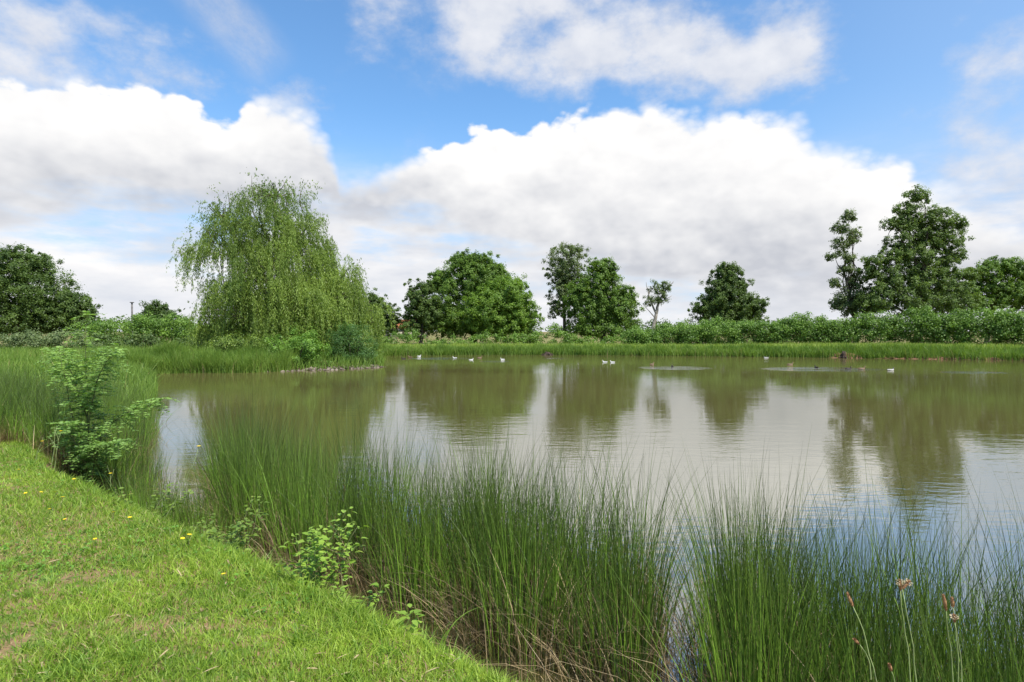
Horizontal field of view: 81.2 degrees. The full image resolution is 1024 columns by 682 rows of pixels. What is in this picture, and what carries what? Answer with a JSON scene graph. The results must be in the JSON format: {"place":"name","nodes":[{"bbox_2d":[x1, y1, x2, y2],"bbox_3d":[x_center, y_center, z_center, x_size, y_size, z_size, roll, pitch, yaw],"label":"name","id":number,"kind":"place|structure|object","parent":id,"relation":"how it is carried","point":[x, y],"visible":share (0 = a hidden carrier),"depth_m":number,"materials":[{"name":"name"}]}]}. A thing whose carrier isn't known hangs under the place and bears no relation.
{"place":"outdoors","nodes":[
{"label":"outdoors","id":0,"kind":"place"},
{"bbox_2d":[0,332,1023,681],"bbox_3d":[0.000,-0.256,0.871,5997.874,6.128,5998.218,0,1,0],"label":"ground","id":1,"kind":"structure","parent":0,"point":[124,570],"depth_m":3.33,"materials":[{"name":"green plant"}]},
{"bbox_2d":[0,243,102,347],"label":"broadleaf tree","id":2,"kind":"object","parent":1,"relation":"on","point":[37,306],"visible":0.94,"depth_m":60.65,"materials":[{"name":"green plant"}]},
{"bbox_2d":[0,327,102,349],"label":"willow scrub","id":3,"kind":"object","parent":1,"relation":"on","point":[33,338],"visible":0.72,"depth_m":45.49,"materials":[{"name":"green plant"}]},
{"bbox_2d":[50,428,56,467],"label":"weed stalk","id":4,"kind":"object","parent":1,"relation":"on","point":[54,447],"visible":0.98,"depth_m":7.62,"materials":[{"name":"green plant"}]},
{"bbox_2d":[0,361,192,492],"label":"rush stand","id":5,"kind":"object","parent":1,"relation":"on","point":[28,421],"visible":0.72,"depth_m":10.08,"materials":[{"name":"green plant"}]},
{"bbox_2d":[35,311,179,485],"bbox_3d":[-6.049,0.912,8.514,1.962,2.693,1.499,0,1,0],"label":"locust sapling","id":6,"kind":"object","parent":1,"relation":"on","point":[78,379],"visible":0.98,"depth_m":8.44,"materials":[{"name":"green plant"}]},
{"bbox_2d":[130,302,133,332],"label":"utility pole","id":7,"kind":"object","parent":1,"relation":"on","point":[132,309],"visible":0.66,"depth_m":73.87,"materials":[{"name":"grey"}]},
{"bbox_2d":[83,482,193,518],"bbox_3d":[-3.634,1.609,5.783,0.654,0.427,1.004,1,1,40],"label":"weed","id":8,"kind":"object","parent":1,"relation":"on","point":[164,491],"visible":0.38,"depth_m":5.90,"materials":[{"name":"green plant"}]},
{"bbox_2d":[65,311,243,346],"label":"hedge","id":9,"kind":"object","parent":1,"relation":"on","point":[175,330],"visible":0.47,"depth_m":54.35,"materials":[{"name":"green plant"}]},
{"bbox_2d":[76,331,237,348],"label":"bramble thicket","id":10,"kind":"object","parent":1,"relation":"on","point":[150,338],"visible":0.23,"depth_m":49.49,"materials":[{"name":"green plant"}]},
{"bbox_2d":[130,299,184,336],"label":"elder bush","id":11,"kind":"object","parent":1,"relation":"on","point":[156,307],"visible":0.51,"depth_m":56.55,"materials":[{"name":"green plant"}]},
{"bbox_2d":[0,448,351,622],"bbox_3d":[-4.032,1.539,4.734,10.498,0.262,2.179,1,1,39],"label":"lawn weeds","id":12,"kind":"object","parent":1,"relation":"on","point":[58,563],"visible":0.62,"depth_m":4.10,"materials":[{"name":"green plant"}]},
{"bbox_2d":[164,447,198,519],"bbox_3d":[-3.103,1.341,5.620,0.361,0.712,0.043,0,1,0],"label":"weed stalk","id":13,"kind":"object","parent":1,"relation":"on","point":[182,486],"visible":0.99,"depth_m":5.62,"materials":[{"name":"green plant"}]},
{"bbox_2d":[92,429,280,557],"bbox_3d":[-4.640,1.753,7.900,2.045,1.149,6.284,-1,1,-40],"label":"rush stand","id":14,"kind":"object","parent":1,"relation":"on","point":[135,485],"visible":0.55,"depth_m":7.10,"materials":[{"name":"green plant"}]},
{"bbox_2d":[0,344,384,425],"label":"rough grass","id":15,"kind":"structure","parent":1,"relation":"on","point":[21,357],"depth_m":25.56,"materials":[{"name":"green plant"}]},
{"bbox_2d":[88,337,302,373],"bbox_3d":[-17.684,0.767,34.953,11.953,2.271,5.520,0,1,-19],"label":"sedge belt","id":16,"kind":"object","parent":1,"relation":"on","point":[187,358],"visible":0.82,"depth_m":34.23,"materials":[{"name":"green plant"}]},
{"bbox_2d":[190,513,229,541],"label":"weed","id":17,"kind":"object","parent":1,"relation":"on","point":[208,531],"visible":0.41,"depth_m":5.14,"materials":[{"name":"green plant"}]},
{"bbox_2d":[203,496,268,556],"bbox_3d":[-2.140,1.558,4.752,0.354,0.551,0.511,0,1,21],"label":"bramble","id":18,"kind":"object","parent":1,"relation":"on","point":[231,534],"visible":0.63,"depth_m":4.67,"materials":[{"name":"green plant"}]},
{"bbox_2d":[204,330,280,351],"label":"shrub","id":19,"kind":"object","parent":1,"relation":"on","point":[227,341],"visible":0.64,"depth_m":36.61,"materials":[{"name":"green plant"}]},
{"bbox_2d":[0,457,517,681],"bbox_3d":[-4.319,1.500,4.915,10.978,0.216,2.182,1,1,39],"label":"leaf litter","id":20,"kind":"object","parent":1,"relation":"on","point":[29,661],"visible":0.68,"depth_m":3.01,"materials":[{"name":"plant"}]},
{"bbox_2d":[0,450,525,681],"bbox_3d":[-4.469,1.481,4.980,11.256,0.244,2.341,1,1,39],"label":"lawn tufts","id":21,"kind":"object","parent":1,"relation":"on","point":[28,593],"visible":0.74,"depth_m":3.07,"materials":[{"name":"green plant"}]},
{"bbox_2d":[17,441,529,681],"bbox_3d":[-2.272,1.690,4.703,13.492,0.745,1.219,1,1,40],"label":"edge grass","id":22,"kind":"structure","parent":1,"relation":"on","point":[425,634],"depth_m":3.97,"materials":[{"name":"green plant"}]},
{"bbox_2d":[166,168,395,354],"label":"willow tree","id":23,"kind":"object","parent":1,"relation":"on","point":[319,292],"visible":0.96,"depth_m":40.71,"materials":[{"name":"green plant"}]},
{"bbox_2d":[261,322,333,367],"bbox_3d":[-13.618,0.558,37.305,5.210,3.453,3.291,0,1,0],"label":"shrub","id":24,"kind":"object","parent":1,"relation":"on","point":[307,351],"visible":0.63,"depth_m":36.98,"materials":[{"name":"green plant"}]},
{"bbox_2d":[75,375,540,633],"bbox_3d":[-2.395,1.279,6.979,6.267,2.123,4.588,0,1,16],"label":"rush stand","id":25,"kind":"object","parent":1,"relation":"on","point":[309,499],"visible":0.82,"depth_m":5.84,"materials":[{"name":"green plant"}]},
{"bbox_2d":[275,506,370,593],"bbox_3d":[-1.208,1.401,3.918,0.564,0.569,0.699,0,1,0],"label":"bramble","id":26,"kind":"object","parent":1,"relation":"on","point":[314,555],"visible":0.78,"depth_m":3.85,"materials":[{"name":"green plant"}]},
{"bbox_2d":[267,364,383,371],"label":"shore stones","id":27,"kind":"object","parent":1,"relation":"on","point":[331,368],"visible":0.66,"depth_m":36.93,"materials":[{"name":"grey stone"}]},
{"bbox_2d":[321,319,382,364],"bbox_3d":[-10.582,0.342,39.376,4.282,3.785,3.174,0,1,0],"label":"shrub","id":28,"kind":"object","parent":1,"relation":"on","point":[348,343],"visible":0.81,"depth_m":39.21,"materials":[{"name":"green plant"}]},
{"bbox_2d":[331,560,389,610],"bbox_3d":[-0.988,1.570,3.671,0.342,0.342,0.486,0,1,-31],"label":"bramble","id":29,"kind":"object","parent":1,"relation":"on","point":[345,578],"visible":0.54,"depth_m":3.60,"materials":[{"name":"green plant"}]},
{"bbox_2d":[367,287,403,337],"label":"broadleaf tree","id":30,"kind":"object","parent":1,"relation":"on","point":[373,298],"visible":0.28,"depth_m":83.14,"materials":[{"name":"green plant"}]},
{"bbox_2d":[386,319,427,338],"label":"cottage","id":31,"kind":"structure","parent":1,"relation":"on","point":[402,332],"depth_m":124.99,"materials":[{"name":"grey tile"}]},
{"bbox_2d":[392,603,424,638],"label":"dock plant","id":32,"kind":"object","parent":1,"relation":"on","point":[415,622],"visible":0.31,"depth_m":3.34,"materials":[{"name":"green plant"}]},
{"bbox_2d":[398,278,444,344],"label":"broadleaf tree","id":33,"kind":"object","parent":1,"relation":"on","point":[420,307],"visible":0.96,"depth_m":81.20,"materials":[{"name":"green plant"}]},
{"bbox_2d":[439,605,487,650],"bbox_3d":[-0.266,1.554,3.229,0.323,0.274,0.178,0,1,0],"label":"grass leaf tuft","id":34,"kind":"object","parent":1,"relation":"on","point":[444,637],"visible":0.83,"depth_m":3.22,"materials":[{"name":"green plant"}]},
{"bbox_2d":[404,247,532,343],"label":"oak tree","id":35,"kind":"object","parent":1,"relation":"on","point":[474,270],"visible":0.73,"depth_m":83.86,"materials":[{"name":"green plant"}]},
{"bbox_2d":[455,274,544,339],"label":"broadleaf tree","id":36,"kind":"object","parent":1,"relation":"on","point":[517,315],"visible":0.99,"depth_m":78.54,"materials":[{"name":"green plant"}]},
{"bbox_2d":[380,322,643,344],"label":"bushes","id":37,"kind":"object","parent":1,"relation":"on","point":[524,338],"visible":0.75,"depth_m":75.37,"materials":[{"name":"green plant"}]},
{"bbox_2d":[4,314,1022,335],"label":"distant wood","id":38,"kind":"object","parent":1,"relation":"on","point":[639,324],"visible":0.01,"depth_m":217.07,"materials":[{"name":"green wood"}]},
{"bbox_2d":[540,241,591,342],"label":"broadleaf tree","id":39,"kind":"object","parent":1,"relation":"on","point":[564,272],"visible":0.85,"depth_m":83.37,"materials":[{"name":"green plant"}]},
{"bbox_2d":[353,392,798,681],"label":"rush stand","id":40,"kind":"object","parent":1,"relation":"on","point":[535,576],"visible":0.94,"depth_m":4.32,"materials":[{"name":"green plant"}]},
{"bbox_2d":[556,256,646,342],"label":"broadleaf tree","id":41,"kind":"object","parent":1,"relation":"on","point":[603,312],"visible":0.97,"depth_m":78.61,"materials":[{"name":"green plant"}]},
{"bbox_2d":[631,660,661,681],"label":"grass leaf tuft","id":42,"kind":"object","parent":1,"relation":"on","point":[652,674],"visible":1,"depth_m":2.75,"materials":[{"name":"green plant"}]},
{"bbox_2d":[641,278,673,330],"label":"tree","id":43,"kind":"object","parent":1,"relation":"on","point":[657,300],"visible":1,"depth_m":75.79,"materials":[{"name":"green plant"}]},
{"bbox_2d":[348,341,1023,365],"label":"sedge belt","id":44,"kind":"object","parent":1,"relation":"on","point":[875,350],"visible":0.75,"depth_m":57.49,"materials":[{"name":"green plant"}]},
{"bbox_2d":[364,340,1023,349],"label":"meadow grass","id":45,"kind":"structure","parent":1,"relation":"on","point":[794,344],"depth_m":60.66,"materials":[{"name":"green plant"}]},
{"bbox_2d":[687,261,771,341],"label":"broadleaf tree","id":46,"kind":"object","parent":1,"relation":"on","point":[721,299],"visible":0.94,"depth_m":80.68,"materials":[{"name":"green plant"}]},
{"bbox_2d":[524,426,1023,681],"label":"rush stand","id":47,"kind":"object","parent":1,"relation":"on","point":[782,641],"visible":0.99,"depth_m":3.21,"materials":[{"name":"green plant"}]},
{"bbox_2d":[621,305,1023,345],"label":"hedge","id":48,"kind":"object","parent":1,"relation":"on","point":[894,328],"visible":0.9,"depth_m":61.12,"materials":[{"name":"green plant"}]},
{"bbox_2d":[839,351,846,357],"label":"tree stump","id":49,"kind":"object","parent":1,"relation":"on","point":[843,354],"visible":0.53,"depth_m":53.81,"materials":[{"name":"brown wood"}]},
{"bbox_2d":[831,352,861,357],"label":"earth scarp","id":50,"kind":"structure","parent":1,"relation":"on","point":[835,355],"depth_m":54.01,"materials":[{"name":"brown soil"}]},
{"bbox_2d":[824,208,875,342],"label":"broadleaf tree","id":51,"kind":"object","parent":1,"relation":"on","point":[840,303],"visible":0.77,"depth_m":65.60,"materials":[{"name":"green plant"}]},
{"bbox_2d":[846,591,876,681],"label":"plantain","id":52,"kind":"object","parent":1,"relation":"on","point":[849,598],"visible":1,"depth_m":2.06,"materials":[{"name":"green plant"}]},
{"bbox_2d":[852,638,871,679],"bbox_3d":[1.217,1.103,2.077,0.066,0.147,0.013,0,1,0],"label":"plantain","id":53,"kind":"object","parent":1,"relation":"on","point":[856,640],"visible":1,"depth_m":2.07,"materials":[{"name":"green plant"}]},
{"bbox_2d":[888,662,894,681],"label":"plantain","id":54,"kind":"object","parent":1,"relation":"on","point":[890,666],"visible":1,"depth_m":1.96,"materials":[{"name":"brown plant"}]},
{"bbox_2d":[895,579,910,681],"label":"plantain","id":55,"kind":"object","parent":1,"relation":"on","point":[899,583],"visible":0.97,"depth_m":2.02,"materials":[{"name":"beige"}]},
{"bbox_2d":[902,578,916,681],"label":"plantain","id":56,"kind":"object","parent":1,"relation":"on","point":[906,584],"visible":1,"depth_m":1.98,"materials":[{"name":"beige"}]},
{"bbox_2d":[851,183,986,342],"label":"broadleaf tree","id":57,"kind":"object","parent":1,"relation":"on","point":[925,276],"visible":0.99,"depth_m":63.17,"materials":[{"name":"green plant"}]},
{"bbox_2d":[942,594,953,681],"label":"plantain","id":58,"kind":"object","parent":1,"relation":"on","point":[944,602],"visible":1,"depth_m":1.96,"materials":[{"name":"green plant"}]},
{"bbox_2d":[884,356,1023,360],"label":"earth scarp","id":59,"kind":"structure","parent":1,"relation":"on","point":[992,358],"depth_m":51.15,"materials":[{"name":"brown soil"}]},
{"bbox_2d":[950,597,958,681],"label":"plantain","id":60,"kind":"object","parent":1,"relation":"on","point":[952,602],"visible":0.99,"depth_m":2.01,"materials":[{"name":"green plant"}]},
{"bbox_2d":[949,613,962,681],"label":"plantain","id":61,"kind":"object","parent":1,"relation":"on","point":[954,617],"visible":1,"depth_m":1.91,"materials":[{"name":"beige"}]},
{"bbox_2d":[962,254,1023,343],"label":"broadleaf tree","id":62,"kind":"object","parent":1,"relation":"on","point":[1007,290],"visible":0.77,"depth_m":67.13,"materials":[{"name":"green plant"}]},
{"bbox_2d":[0,0,1023,331],"label":"sky","id":63,"kind":"structure","parent":0,"point":[669,140],"materials":[{"name":"blue"}]},
{"bbox_2d":[94,355,1023,681],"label":"water","id":64,"kind":"structure","parent":0,"point":[914,419],"depth_m":13.87,"materials":[{"name":"grey liquid"}]}
]}

